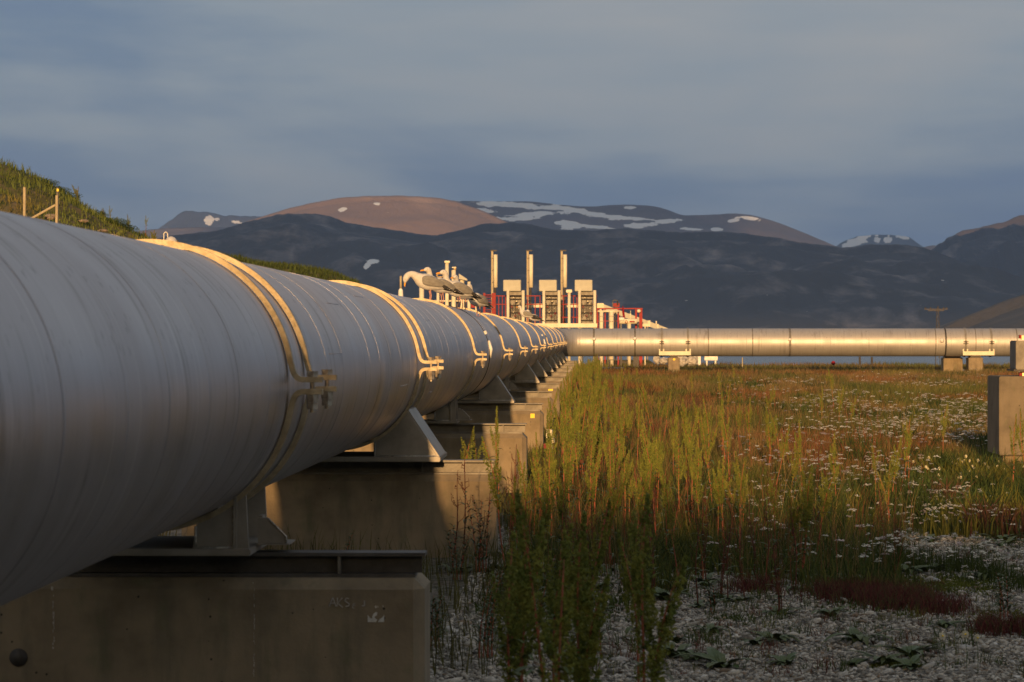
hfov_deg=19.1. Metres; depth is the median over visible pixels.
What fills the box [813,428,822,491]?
dock plant
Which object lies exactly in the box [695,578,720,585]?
dock rosette
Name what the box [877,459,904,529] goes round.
dock plant
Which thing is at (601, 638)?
willowherb
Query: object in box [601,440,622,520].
dock plant
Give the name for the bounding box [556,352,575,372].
pipe support
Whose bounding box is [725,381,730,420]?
dock plant
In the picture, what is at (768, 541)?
dock plant
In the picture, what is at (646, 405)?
dock plant
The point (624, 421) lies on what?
dock plant
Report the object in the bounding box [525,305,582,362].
duct
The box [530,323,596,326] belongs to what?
floor beam
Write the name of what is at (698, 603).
dock plant
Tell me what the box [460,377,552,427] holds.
pipe support
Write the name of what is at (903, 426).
dock plant
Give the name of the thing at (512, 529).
dock plant
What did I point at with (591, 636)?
dock plant
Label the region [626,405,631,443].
dock plant
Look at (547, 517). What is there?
dock plant
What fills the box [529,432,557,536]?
dock plant
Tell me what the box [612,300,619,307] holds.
signal lamp
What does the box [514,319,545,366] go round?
pipe clamp
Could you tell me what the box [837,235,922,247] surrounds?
mountain
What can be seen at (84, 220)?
boulder
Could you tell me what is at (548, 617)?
dock plant
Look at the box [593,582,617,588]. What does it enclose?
dock rosette
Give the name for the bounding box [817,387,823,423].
dock plant
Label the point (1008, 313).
mountain
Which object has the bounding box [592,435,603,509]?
dock plant
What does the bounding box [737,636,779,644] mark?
dock rosette
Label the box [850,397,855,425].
dock plant
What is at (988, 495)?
meadow herbs
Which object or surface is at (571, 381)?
dock plant
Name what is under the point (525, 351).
pipe clamp
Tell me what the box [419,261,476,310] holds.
valve station
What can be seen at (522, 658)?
dock plant
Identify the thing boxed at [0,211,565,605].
pipeline
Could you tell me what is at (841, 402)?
dock plant
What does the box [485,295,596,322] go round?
railing
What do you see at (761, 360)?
sea
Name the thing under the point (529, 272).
exhaust stack
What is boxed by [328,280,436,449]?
pipe clamp
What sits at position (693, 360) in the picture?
boulder
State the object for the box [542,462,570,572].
dock plant
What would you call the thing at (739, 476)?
dock plant
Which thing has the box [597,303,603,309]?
equipment box
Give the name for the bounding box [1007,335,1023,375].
steel cabinet
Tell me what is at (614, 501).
dock plant
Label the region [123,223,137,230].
shrub
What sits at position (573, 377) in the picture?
dock plant
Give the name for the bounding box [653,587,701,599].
dock rosette
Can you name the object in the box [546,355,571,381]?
pipe support
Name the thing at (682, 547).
undergrowth
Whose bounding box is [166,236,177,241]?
seagull
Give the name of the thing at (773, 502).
dock plant
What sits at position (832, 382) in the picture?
dock plant
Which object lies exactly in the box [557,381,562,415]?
dock plant
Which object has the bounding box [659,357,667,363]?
boulder
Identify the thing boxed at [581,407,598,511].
dock plant
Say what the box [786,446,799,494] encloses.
dock plant
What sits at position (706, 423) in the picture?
dock plant
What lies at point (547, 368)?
pipe support
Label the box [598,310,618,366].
manifold
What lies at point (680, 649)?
dock rosette
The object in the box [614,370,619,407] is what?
dock plant
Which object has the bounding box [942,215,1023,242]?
mountain
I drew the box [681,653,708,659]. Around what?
dock rosette
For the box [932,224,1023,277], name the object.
mountain
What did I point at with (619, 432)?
dock plant
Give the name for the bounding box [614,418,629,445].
dock plant
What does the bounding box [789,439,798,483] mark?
dock plant
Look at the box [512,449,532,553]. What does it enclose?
dock plant
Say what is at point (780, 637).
dock rosette
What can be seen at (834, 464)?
dock plant
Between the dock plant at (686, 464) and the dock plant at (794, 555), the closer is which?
the dock plant at (794, 555)
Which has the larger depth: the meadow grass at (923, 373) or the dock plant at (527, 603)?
the meadow grass at (923, 373)
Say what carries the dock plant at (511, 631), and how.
on the ground at (429, 575)
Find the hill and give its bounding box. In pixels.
[0,164,337,279]
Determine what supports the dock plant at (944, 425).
on the ground at (429, 575)
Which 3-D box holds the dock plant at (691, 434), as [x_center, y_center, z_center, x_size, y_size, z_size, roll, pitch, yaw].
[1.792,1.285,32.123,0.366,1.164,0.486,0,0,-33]
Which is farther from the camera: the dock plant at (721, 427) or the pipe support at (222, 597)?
the dock plant at (721, 427)
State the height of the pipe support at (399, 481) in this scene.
1.633 m
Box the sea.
[566,356,1009,365]
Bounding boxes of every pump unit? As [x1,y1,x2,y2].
[503,280,524,321]
[539,280,560,327]
[575,280,595,364]
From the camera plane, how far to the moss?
23.09 m
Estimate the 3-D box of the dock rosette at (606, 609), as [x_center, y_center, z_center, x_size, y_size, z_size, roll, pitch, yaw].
[0.464,1.839,20.617,0.400,0.087,0.418,0,0,30]
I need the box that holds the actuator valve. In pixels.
[619,311,636,364]
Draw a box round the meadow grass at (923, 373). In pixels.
[585,360,1023,478]
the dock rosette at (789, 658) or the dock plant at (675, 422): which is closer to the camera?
the dock rosette at (789, 658)
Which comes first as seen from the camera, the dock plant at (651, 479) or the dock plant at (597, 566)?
the dock plant at (597, 566)
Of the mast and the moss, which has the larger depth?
the mast
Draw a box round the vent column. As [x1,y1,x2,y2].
[566,290,571,360]
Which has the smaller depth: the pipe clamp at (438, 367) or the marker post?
the pipe clamp at (438, 367)
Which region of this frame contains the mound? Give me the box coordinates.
[603,360,653,365]
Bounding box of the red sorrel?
[712,569,1023,636]
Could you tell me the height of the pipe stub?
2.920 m
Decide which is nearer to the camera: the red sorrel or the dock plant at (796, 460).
the red sorrel
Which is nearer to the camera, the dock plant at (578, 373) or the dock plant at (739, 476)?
the dock plant at (739, 476)
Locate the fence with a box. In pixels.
[23,187,58,222]
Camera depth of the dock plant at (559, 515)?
23.82 m
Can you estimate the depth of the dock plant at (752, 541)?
24.35 m
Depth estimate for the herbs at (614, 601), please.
21.90 m
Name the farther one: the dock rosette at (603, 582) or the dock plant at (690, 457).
the dock plant at (690, 457)
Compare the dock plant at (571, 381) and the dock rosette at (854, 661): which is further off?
the dock plant at (571, 381)
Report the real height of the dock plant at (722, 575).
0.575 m
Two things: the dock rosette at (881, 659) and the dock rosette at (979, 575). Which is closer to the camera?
the dock rosette at (881, 659)
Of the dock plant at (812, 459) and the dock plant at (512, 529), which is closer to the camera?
the dock plant at (512, 529)
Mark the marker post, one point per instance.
(400, 291)
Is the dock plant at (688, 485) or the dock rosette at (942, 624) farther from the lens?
the dock plant at (688, 485)
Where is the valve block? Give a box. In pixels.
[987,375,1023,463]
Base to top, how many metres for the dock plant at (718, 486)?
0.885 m
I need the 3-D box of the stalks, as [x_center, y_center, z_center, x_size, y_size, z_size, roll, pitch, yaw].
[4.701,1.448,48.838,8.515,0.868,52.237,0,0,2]
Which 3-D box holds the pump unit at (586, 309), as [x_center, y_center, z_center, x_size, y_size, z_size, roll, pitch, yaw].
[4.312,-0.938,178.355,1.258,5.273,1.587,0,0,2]
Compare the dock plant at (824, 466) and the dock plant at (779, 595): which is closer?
the dock plant at (779, 595)
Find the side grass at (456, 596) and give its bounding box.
[157,372,580,675]
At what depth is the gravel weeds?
19.85 m
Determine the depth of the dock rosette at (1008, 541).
28.04 m
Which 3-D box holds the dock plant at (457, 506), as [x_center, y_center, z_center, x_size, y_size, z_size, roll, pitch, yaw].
[-0.480,1.445,24.277,0.383,0.832,0.277,0,0,12]
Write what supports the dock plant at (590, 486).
on the ground at (429, 575)
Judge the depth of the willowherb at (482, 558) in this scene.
24.24 m
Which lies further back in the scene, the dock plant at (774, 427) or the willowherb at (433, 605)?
the dock plant at (774, 427)
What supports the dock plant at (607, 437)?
on the ground at (429, 575)
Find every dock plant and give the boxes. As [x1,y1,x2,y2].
[429,473,474,573]
[434,455,489,571]
[460,426,474,458]
[468,493,496,571]
[472,433,481,458]
[480,436,512,568]
[484,531,536,681]
[489,406,508,510]
[493,444,532,556]
[496,557,526,681]
[504,525,543,681]
[506,476,532,567]
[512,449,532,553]
[514,489,575,681]
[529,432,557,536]
[531,473,558,573]
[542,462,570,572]
[543,440,559,541]
[543,483,568,575]
[543,523,573,681]
[544,390,557,461]
[544,432,576,515]
[544,463,568,582]
[545,415,557,504]
[546,582,566,681]
[554,377,569,457]
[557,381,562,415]
[558,625,601,681]
[559,399,570,486]
[560,411,566,457]
[560,511,610,681]
[562,435,577,547]
[563,378,571,414]
[565,387,575,424]
[567,406,599,530]
[568,498,610,641]
[569,399,592,522]
[570,365,576,406]
[570,367,574,407]
[570,388,584,491]
[570,445,602,551]
[573,538,605,679]
[575,398,583,478]
[576,362,582,395]
[580,371,585,417]
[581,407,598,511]
[584,495,613,588]
[585,395,592,436]
[591,417,604,512]
[592,374,608,422]
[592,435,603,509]
[593,375,604,419]
[597,400,604,424]
[597,411,608,497]
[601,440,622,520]
[601,465,628,572]
[602,388,608,438]
[603,430,615,544]
[610,418,619,490]
[610,488,650,581]
[613,374,618,413]
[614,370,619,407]
[614,395,626,475]
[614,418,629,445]
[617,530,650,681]
[618,436,626,487]
[618,454,654,549]
[619,437,631,527]
[620,400,629,467]
[621,493,687,681]
[622,393,627,413]
[623,459,633,518]
[625,410,633,434]
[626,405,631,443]
[629,394,642,459]
[629,507,669,593]
[633,479,641,512]
[637,439,655,513]
[639,425,684,538]
[639,459,658,567]
[640,379,652,430]
[641,386,652,432]
[641,409,666,515]
[647,474,659,518]
[657,397,664,423]
[658,464,673,557]
[662,390,671,436]
[663,484,689,576]
[669,407,679,474]
[669,423,693,513]
[680,408,698,495]
[681,398,696,460]
[681,442,690,496]
[682,465,699,526]
[685,430,697,526]
[686,516,724,607]
[687,370,692,398]
[688,488,718,567]
[690,504,716,581]
[691,460,704,524]
[692,397,699,426]
[692,514,717,581]
[695,434,703,500]
[699,409,718,464]
[700,421,712,507]
[702,396,715,466]
[705,524,745,597]
[710,456,735,543]
[717,372,720,397]
[717,393,724,452]
[717,400,731,460]
[718,516,754,601]
[719,407,739,498]
[721,451,752,529]
[723,453,738,510]
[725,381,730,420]
[727,457,762,556]
[728,521,771,601]
[732,496,764,576]
[733,398,759,459]
[735,403,741,440]
[745,488,780,577]
[758,534,803,614]
[764,476,785,567]
[765,390,772,410]
[765,407,777,464]
[765,474,785,533]
[769,410,780,449]
[770,416,777,449]
[776,425,789,483]
[780,490,802,571]
[781,464,839,557]
[782,507,804,589]
[784,464,819,577]
[785,442,794,467]
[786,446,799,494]
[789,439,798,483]
[794,419,804,490]
[794,478,810,560]
[805,440,816,477]
[812,503,822,547]
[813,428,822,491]
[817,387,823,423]
[823,453,828,476]
[828,368,834,407]
[828,433,841,493]
[837,386,843,413]
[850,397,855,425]
[871,445,881,496]
[876,491,888,551]
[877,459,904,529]
[889,437,901,509]
[890,506,911,556]
[893,420,912,489]
[901,415,912,477]
[940,402,948,453]
[1009,414,1021,489]
[1015,408,1023,463]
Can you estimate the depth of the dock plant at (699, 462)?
31.19 m
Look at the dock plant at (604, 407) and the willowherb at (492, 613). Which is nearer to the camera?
the willowherb at (492, 613)
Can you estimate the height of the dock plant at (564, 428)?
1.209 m
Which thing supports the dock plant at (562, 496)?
on the ground at (429, 575)
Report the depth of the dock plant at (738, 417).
49.89 m
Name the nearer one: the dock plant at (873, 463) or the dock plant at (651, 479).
the dock plant at (651, 479)
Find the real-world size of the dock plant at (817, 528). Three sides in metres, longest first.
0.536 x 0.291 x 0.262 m
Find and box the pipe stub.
[643,320,649,364]
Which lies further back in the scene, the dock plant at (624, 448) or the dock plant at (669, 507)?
the dock plant at (624, 448)
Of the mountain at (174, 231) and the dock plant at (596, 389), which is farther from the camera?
the mountain at (174, 231)
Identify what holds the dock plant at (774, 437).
on the ground at (429, 575)
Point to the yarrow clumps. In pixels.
(948, 561)
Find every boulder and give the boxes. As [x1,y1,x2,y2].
[78,219,88,222]
[653,356,659,363]
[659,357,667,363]
[678,356,687,366]
[686,356,697,365]
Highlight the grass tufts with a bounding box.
[471,419,1022,615]
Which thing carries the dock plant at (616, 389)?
on the ground at (429, 575)
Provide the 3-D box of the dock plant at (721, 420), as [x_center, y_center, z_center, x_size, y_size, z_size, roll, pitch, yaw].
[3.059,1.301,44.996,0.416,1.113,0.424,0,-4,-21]
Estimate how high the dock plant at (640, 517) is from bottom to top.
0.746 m
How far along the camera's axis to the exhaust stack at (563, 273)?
181.95 m
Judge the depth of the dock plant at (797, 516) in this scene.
24.44 m
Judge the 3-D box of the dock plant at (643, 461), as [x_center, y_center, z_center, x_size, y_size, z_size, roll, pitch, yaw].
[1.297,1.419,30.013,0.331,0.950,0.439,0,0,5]
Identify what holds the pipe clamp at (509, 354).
attached to the pipe support at (494, 393)
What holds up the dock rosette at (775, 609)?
on the ground at (429, 575)
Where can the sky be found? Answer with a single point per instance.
(834, 122)
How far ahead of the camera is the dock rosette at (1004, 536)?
28.59 m
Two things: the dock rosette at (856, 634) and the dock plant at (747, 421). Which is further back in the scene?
the dock plant at (747, 421)
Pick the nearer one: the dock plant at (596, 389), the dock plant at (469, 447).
the dock plant at (469, 447)
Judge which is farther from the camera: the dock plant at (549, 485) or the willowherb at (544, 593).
the dock plant at (549, 485)
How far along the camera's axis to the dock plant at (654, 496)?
30.32 m
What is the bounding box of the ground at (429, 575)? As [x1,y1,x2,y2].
[159,385,1023,681]
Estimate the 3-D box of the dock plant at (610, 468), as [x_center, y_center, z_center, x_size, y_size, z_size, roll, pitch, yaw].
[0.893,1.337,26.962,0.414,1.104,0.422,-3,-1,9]
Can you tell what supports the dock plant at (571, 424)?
on the ground at (429, 575)
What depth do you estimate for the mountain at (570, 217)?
7347.88 m
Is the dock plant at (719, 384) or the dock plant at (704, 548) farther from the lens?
the dock plant at (719, 384)
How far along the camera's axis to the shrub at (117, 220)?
85.46 m
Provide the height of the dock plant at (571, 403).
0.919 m
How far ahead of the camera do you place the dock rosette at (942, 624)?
19.91 m
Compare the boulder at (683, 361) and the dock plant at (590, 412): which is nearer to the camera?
the dock plant at (590, 412)
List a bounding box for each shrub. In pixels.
[35,178,58,185]
[53,186,70,191]
[66,191,82,197]
[105,217,130,225]
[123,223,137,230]
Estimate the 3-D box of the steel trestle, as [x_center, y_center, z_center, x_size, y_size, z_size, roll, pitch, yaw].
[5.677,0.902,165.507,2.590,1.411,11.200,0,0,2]
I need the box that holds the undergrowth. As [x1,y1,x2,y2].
[487,422,941,593]
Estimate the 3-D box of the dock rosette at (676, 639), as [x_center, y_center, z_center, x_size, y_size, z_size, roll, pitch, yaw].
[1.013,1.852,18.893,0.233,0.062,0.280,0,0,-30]
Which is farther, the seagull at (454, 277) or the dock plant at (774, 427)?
the seagull at (454, 277)
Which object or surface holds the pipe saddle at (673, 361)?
on the ground at (429, 575)
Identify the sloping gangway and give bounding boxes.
[603,305,665,359]
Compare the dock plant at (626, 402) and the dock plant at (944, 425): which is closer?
the dock plant at (944, 425)
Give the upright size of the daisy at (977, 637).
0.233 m
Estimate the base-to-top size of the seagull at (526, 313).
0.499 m
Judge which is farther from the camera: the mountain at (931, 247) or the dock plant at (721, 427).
the mountain at (931, 247)
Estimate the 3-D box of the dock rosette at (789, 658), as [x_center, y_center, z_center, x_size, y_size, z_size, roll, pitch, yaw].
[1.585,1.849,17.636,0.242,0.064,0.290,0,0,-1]
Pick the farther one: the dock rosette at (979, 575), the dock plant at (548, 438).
the dock plant at (548, 438)
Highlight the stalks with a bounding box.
[506,384,931,588]
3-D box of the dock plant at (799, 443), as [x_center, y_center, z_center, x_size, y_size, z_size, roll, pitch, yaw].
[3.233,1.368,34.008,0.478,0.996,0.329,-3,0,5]
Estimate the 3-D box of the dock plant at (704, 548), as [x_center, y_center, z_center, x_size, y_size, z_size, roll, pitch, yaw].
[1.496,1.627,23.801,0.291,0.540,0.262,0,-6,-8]
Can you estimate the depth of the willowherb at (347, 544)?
24.59 m
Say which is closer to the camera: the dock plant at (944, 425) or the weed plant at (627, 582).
the weed plant at (627, 582)
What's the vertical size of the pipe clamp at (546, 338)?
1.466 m
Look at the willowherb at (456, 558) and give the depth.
23.64 m
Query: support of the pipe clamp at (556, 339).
attached to the pipe support at (557, 361)
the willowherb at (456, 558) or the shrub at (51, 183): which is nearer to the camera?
the willowherb at (456, 558)
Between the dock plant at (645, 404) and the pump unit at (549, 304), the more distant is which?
the pump unit at (549, 304)
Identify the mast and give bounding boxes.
[924,306,947,363]
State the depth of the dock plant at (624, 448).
33.56 m
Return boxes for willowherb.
[340,529,356,549]
[430,595,449,646]
[441,523,472,579]
[460,487,495,572]
[468,570,504,657]
[531,555,556,636]
[585,580,613,654]
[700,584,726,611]
[991,572,1017,616]
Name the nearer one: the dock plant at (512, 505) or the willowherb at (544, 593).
the willowherb at (544, 593)
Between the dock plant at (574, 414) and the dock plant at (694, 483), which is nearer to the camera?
the dock plant at (694, 483)
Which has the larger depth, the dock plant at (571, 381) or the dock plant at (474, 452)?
the dock plant at (571, 381)
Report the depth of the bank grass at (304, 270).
136.75 m
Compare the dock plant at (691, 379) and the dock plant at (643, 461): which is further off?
the dock plant at (691, 379)
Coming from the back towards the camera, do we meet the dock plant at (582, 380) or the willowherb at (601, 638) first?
the dock plant at (582, 380)
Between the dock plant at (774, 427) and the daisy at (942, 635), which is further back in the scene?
the dock plant at (774, 427)
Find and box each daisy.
[939,632,945,670]
[962,630,968,667]
[974,634,979,673]
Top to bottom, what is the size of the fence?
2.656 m
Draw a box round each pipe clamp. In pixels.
[136,239,322,530]
[163,245,336,518]
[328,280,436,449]
[347,284,443,442]
[413,298,486,414]
[458,307,512,396]
[483,313,527,379]
[502,317,537,377]
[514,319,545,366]
[527,322,552,359]
[536,324,556,355]
[541,325,560,353]
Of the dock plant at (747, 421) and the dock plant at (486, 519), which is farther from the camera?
the dock plant at (747, 421)
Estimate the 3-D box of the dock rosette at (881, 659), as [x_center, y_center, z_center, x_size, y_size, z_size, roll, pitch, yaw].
[2.155,1.840,17.661,0.370,0.082,0.308,0,0,-28]
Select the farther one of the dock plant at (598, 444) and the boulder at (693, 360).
the boulder at (693, 360)
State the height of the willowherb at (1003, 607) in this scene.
0.330 m
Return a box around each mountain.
[134,227,224,238]
[158,213,1023,327]
[159,211,261,228]
[247,195,506,234]
[456,201,836,246]
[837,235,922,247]
[923,245,936,249]
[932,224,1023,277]
[938,294,1023,327]
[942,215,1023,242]
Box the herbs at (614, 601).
[465,443,1023,644]
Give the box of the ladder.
[483,293,495,315]
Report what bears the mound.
on the ground at (429, 575)
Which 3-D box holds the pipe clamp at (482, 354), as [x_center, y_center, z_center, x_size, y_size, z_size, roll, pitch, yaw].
[-1.183,0.198,37.948,1.740,1.466,0.076,0,0,2]
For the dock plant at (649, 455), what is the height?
1.134 m
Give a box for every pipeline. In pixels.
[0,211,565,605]
[548,328,1023,356]
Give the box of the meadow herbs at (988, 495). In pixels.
[579,365,1023,542]
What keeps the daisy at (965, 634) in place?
on the ground at (429, 575)
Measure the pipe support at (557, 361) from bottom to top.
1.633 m
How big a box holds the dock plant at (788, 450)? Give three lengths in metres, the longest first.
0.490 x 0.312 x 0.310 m
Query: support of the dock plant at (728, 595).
on the ground at (429, 575)
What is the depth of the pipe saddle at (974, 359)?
151.91 m
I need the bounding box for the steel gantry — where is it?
[597,306,642,365]
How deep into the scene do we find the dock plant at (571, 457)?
27.02 m
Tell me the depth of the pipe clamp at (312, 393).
15.18 m
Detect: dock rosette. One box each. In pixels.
[546,606,618,615]
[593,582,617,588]
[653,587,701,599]
[661,641,696,657]
[665,636,699,642]
[671,647,750,668]
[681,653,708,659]
[683,623,732,632]
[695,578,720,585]
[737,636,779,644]
[743,631,799,642]
[763,652,802,665]
[768,607,797,612]
[811,605,852,616]
[823,627,899,645]
[843,657,877,666]
[849,650,902,663]
[865,643,949,656]
[884,654,926,669]
[896,564,936,574]
[911,534,948,541]
[911,563,952,571]
[926,619,968,628]
[963,570,1014,579]
[973,532,1023,540]
[982,536,1023,545]
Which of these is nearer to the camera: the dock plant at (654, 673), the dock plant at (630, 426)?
the dock plant at (654, 673)
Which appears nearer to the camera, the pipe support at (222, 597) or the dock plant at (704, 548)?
the pipe support at (222, 597)
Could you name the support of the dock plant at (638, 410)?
on the ground at (429, 575)
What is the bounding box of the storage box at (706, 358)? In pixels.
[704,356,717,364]
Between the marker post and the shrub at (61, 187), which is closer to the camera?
the shrub at (61, 187)
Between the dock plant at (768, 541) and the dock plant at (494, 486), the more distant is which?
the dock plant at (494, 486)
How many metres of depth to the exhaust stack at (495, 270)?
182.07 m
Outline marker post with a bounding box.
[398,276,402,295]
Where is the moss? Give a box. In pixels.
[780,556,1023,668]
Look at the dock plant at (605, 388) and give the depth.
65.08 m
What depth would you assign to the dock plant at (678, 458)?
29.91 m
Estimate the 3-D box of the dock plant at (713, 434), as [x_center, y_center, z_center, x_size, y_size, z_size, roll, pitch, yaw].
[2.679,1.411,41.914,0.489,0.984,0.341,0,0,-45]
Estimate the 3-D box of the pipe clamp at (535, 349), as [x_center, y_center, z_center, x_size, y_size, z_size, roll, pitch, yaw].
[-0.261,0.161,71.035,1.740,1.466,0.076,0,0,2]
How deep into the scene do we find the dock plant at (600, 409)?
57.77 m
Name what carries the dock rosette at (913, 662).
on the ground at (429, 575)
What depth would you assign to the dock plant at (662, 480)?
25.94 m
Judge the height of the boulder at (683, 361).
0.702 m
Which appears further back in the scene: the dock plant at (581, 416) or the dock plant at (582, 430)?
the dock plant at (581, 416)
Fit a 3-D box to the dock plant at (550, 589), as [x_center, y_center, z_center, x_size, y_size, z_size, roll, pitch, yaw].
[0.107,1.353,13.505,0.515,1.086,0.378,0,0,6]
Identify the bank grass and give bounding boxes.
[187,250,361,286]
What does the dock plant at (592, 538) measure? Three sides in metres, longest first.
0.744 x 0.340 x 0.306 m
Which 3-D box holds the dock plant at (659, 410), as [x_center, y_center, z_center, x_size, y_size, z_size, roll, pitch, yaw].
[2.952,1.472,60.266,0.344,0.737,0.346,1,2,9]
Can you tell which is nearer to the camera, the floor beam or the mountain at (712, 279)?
the floor beam
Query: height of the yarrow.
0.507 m
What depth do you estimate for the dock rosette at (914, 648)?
18.05 m
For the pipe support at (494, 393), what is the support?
on the ground at (429, 575)
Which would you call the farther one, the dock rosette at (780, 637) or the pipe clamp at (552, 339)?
the pipe clamp at (552, 339)
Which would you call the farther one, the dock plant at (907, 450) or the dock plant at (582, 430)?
the dock plant at (907, 450)
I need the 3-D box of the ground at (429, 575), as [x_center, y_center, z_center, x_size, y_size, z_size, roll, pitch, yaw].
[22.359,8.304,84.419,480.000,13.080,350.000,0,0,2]
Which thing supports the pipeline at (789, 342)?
on the pipe saddle at (974, 359)
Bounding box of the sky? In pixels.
[0,0,1023,246]
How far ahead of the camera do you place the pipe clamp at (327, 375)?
16.01 m
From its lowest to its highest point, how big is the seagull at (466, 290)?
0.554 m
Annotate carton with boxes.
[544,429,554,450]
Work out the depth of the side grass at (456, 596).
22.45 m
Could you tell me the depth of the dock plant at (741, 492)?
26.11 m
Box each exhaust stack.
[491,250,497,313]
[526,250,532,322]
[560,250,566,356]
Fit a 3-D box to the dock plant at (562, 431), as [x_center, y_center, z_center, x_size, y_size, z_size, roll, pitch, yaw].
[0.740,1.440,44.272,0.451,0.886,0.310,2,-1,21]
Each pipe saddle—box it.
[659,328,690,372]
[941,328,994,371]
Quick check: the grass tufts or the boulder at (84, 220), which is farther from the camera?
the boulder at (84, 220)
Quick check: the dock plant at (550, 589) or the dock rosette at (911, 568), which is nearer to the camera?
the dock plant at (550, 589)
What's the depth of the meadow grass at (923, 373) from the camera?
87.21 m
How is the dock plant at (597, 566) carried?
on the ground at (429, 575)
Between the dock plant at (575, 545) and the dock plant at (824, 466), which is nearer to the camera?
the dock plant at (575, 545)
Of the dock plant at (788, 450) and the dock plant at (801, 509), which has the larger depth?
the dock plant at (788, 450)
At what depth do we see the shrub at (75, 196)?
88.28 m
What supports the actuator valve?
on the ground at (429, 575)
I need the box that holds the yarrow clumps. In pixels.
[700,472,1023,592]
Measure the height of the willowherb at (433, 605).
0.331 m
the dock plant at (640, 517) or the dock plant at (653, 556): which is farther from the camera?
the dock plant at (640, 517)
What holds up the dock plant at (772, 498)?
on the ground at (429, 575)
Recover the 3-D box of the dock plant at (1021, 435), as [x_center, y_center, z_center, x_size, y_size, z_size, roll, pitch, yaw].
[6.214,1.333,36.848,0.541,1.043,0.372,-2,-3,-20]
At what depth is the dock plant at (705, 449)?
32.93 m
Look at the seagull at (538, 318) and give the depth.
90.96 m
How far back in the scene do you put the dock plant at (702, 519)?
24.98 m
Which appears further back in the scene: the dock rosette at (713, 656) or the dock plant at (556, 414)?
the dock plant at (556, 414)
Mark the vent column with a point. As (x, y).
(569, 292)
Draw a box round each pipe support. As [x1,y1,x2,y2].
[0,487,429,681]
[182,407,497,557]
[346,400,526,492]
[422,375,543,452]
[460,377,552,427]
[509,360,564,391]
[509,364,559,417]
[540,358,568,386]
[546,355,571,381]
[552,354,573,374]
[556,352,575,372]
[560,351,577,376]
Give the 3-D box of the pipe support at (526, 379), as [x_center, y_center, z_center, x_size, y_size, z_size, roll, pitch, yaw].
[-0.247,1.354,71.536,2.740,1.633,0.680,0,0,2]
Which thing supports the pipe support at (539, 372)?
on the ground at (429, 575)
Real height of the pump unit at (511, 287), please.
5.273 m
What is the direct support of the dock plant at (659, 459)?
on the ground at (429, 575)
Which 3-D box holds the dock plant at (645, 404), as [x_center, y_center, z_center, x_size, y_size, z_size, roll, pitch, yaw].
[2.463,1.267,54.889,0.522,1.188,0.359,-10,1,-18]
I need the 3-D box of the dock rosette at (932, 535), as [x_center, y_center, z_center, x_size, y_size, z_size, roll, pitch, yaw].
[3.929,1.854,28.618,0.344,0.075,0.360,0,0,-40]
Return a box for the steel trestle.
[594,356,638,368]
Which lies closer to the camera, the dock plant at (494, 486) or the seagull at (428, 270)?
the dock plant at (494, 486)
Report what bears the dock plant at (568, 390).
on the ground at (429, 575)
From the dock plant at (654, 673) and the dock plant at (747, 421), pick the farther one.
the dock plant at (747, 421)
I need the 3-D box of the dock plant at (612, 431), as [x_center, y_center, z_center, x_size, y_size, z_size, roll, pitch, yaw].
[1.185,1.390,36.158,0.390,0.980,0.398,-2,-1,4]
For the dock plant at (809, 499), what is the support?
on the ground at (429, 575)
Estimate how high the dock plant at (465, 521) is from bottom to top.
1.021 m
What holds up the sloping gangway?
on the ground at (429, 575)
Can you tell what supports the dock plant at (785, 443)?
on the ground at (429, 575)
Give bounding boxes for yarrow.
[703,371,1023,593]
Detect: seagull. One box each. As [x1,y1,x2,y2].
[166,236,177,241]
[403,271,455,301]
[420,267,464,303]
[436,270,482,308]
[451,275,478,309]
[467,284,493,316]
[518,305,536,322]
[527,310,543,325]
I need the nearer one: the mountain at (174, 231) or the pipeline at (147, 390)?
the pipeline at (147, 390)
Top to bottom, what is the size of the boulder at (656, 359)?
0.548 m
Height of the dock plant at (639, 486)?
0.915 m
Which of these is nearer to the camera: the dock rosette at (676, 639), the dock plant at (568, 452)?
the dock rosette at (676, 639)
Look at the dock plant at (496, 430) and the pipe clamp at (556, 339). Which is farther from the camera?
the pipe clamp at (556, 339)
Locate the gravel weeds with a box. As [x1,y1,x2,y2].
[465,535,1023,678]
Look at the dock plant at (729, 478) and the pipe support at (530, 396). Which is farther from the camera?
the pipe support at (530, 396)
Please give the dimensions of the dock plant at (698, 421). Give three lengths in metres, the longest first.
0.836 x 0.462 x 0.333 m

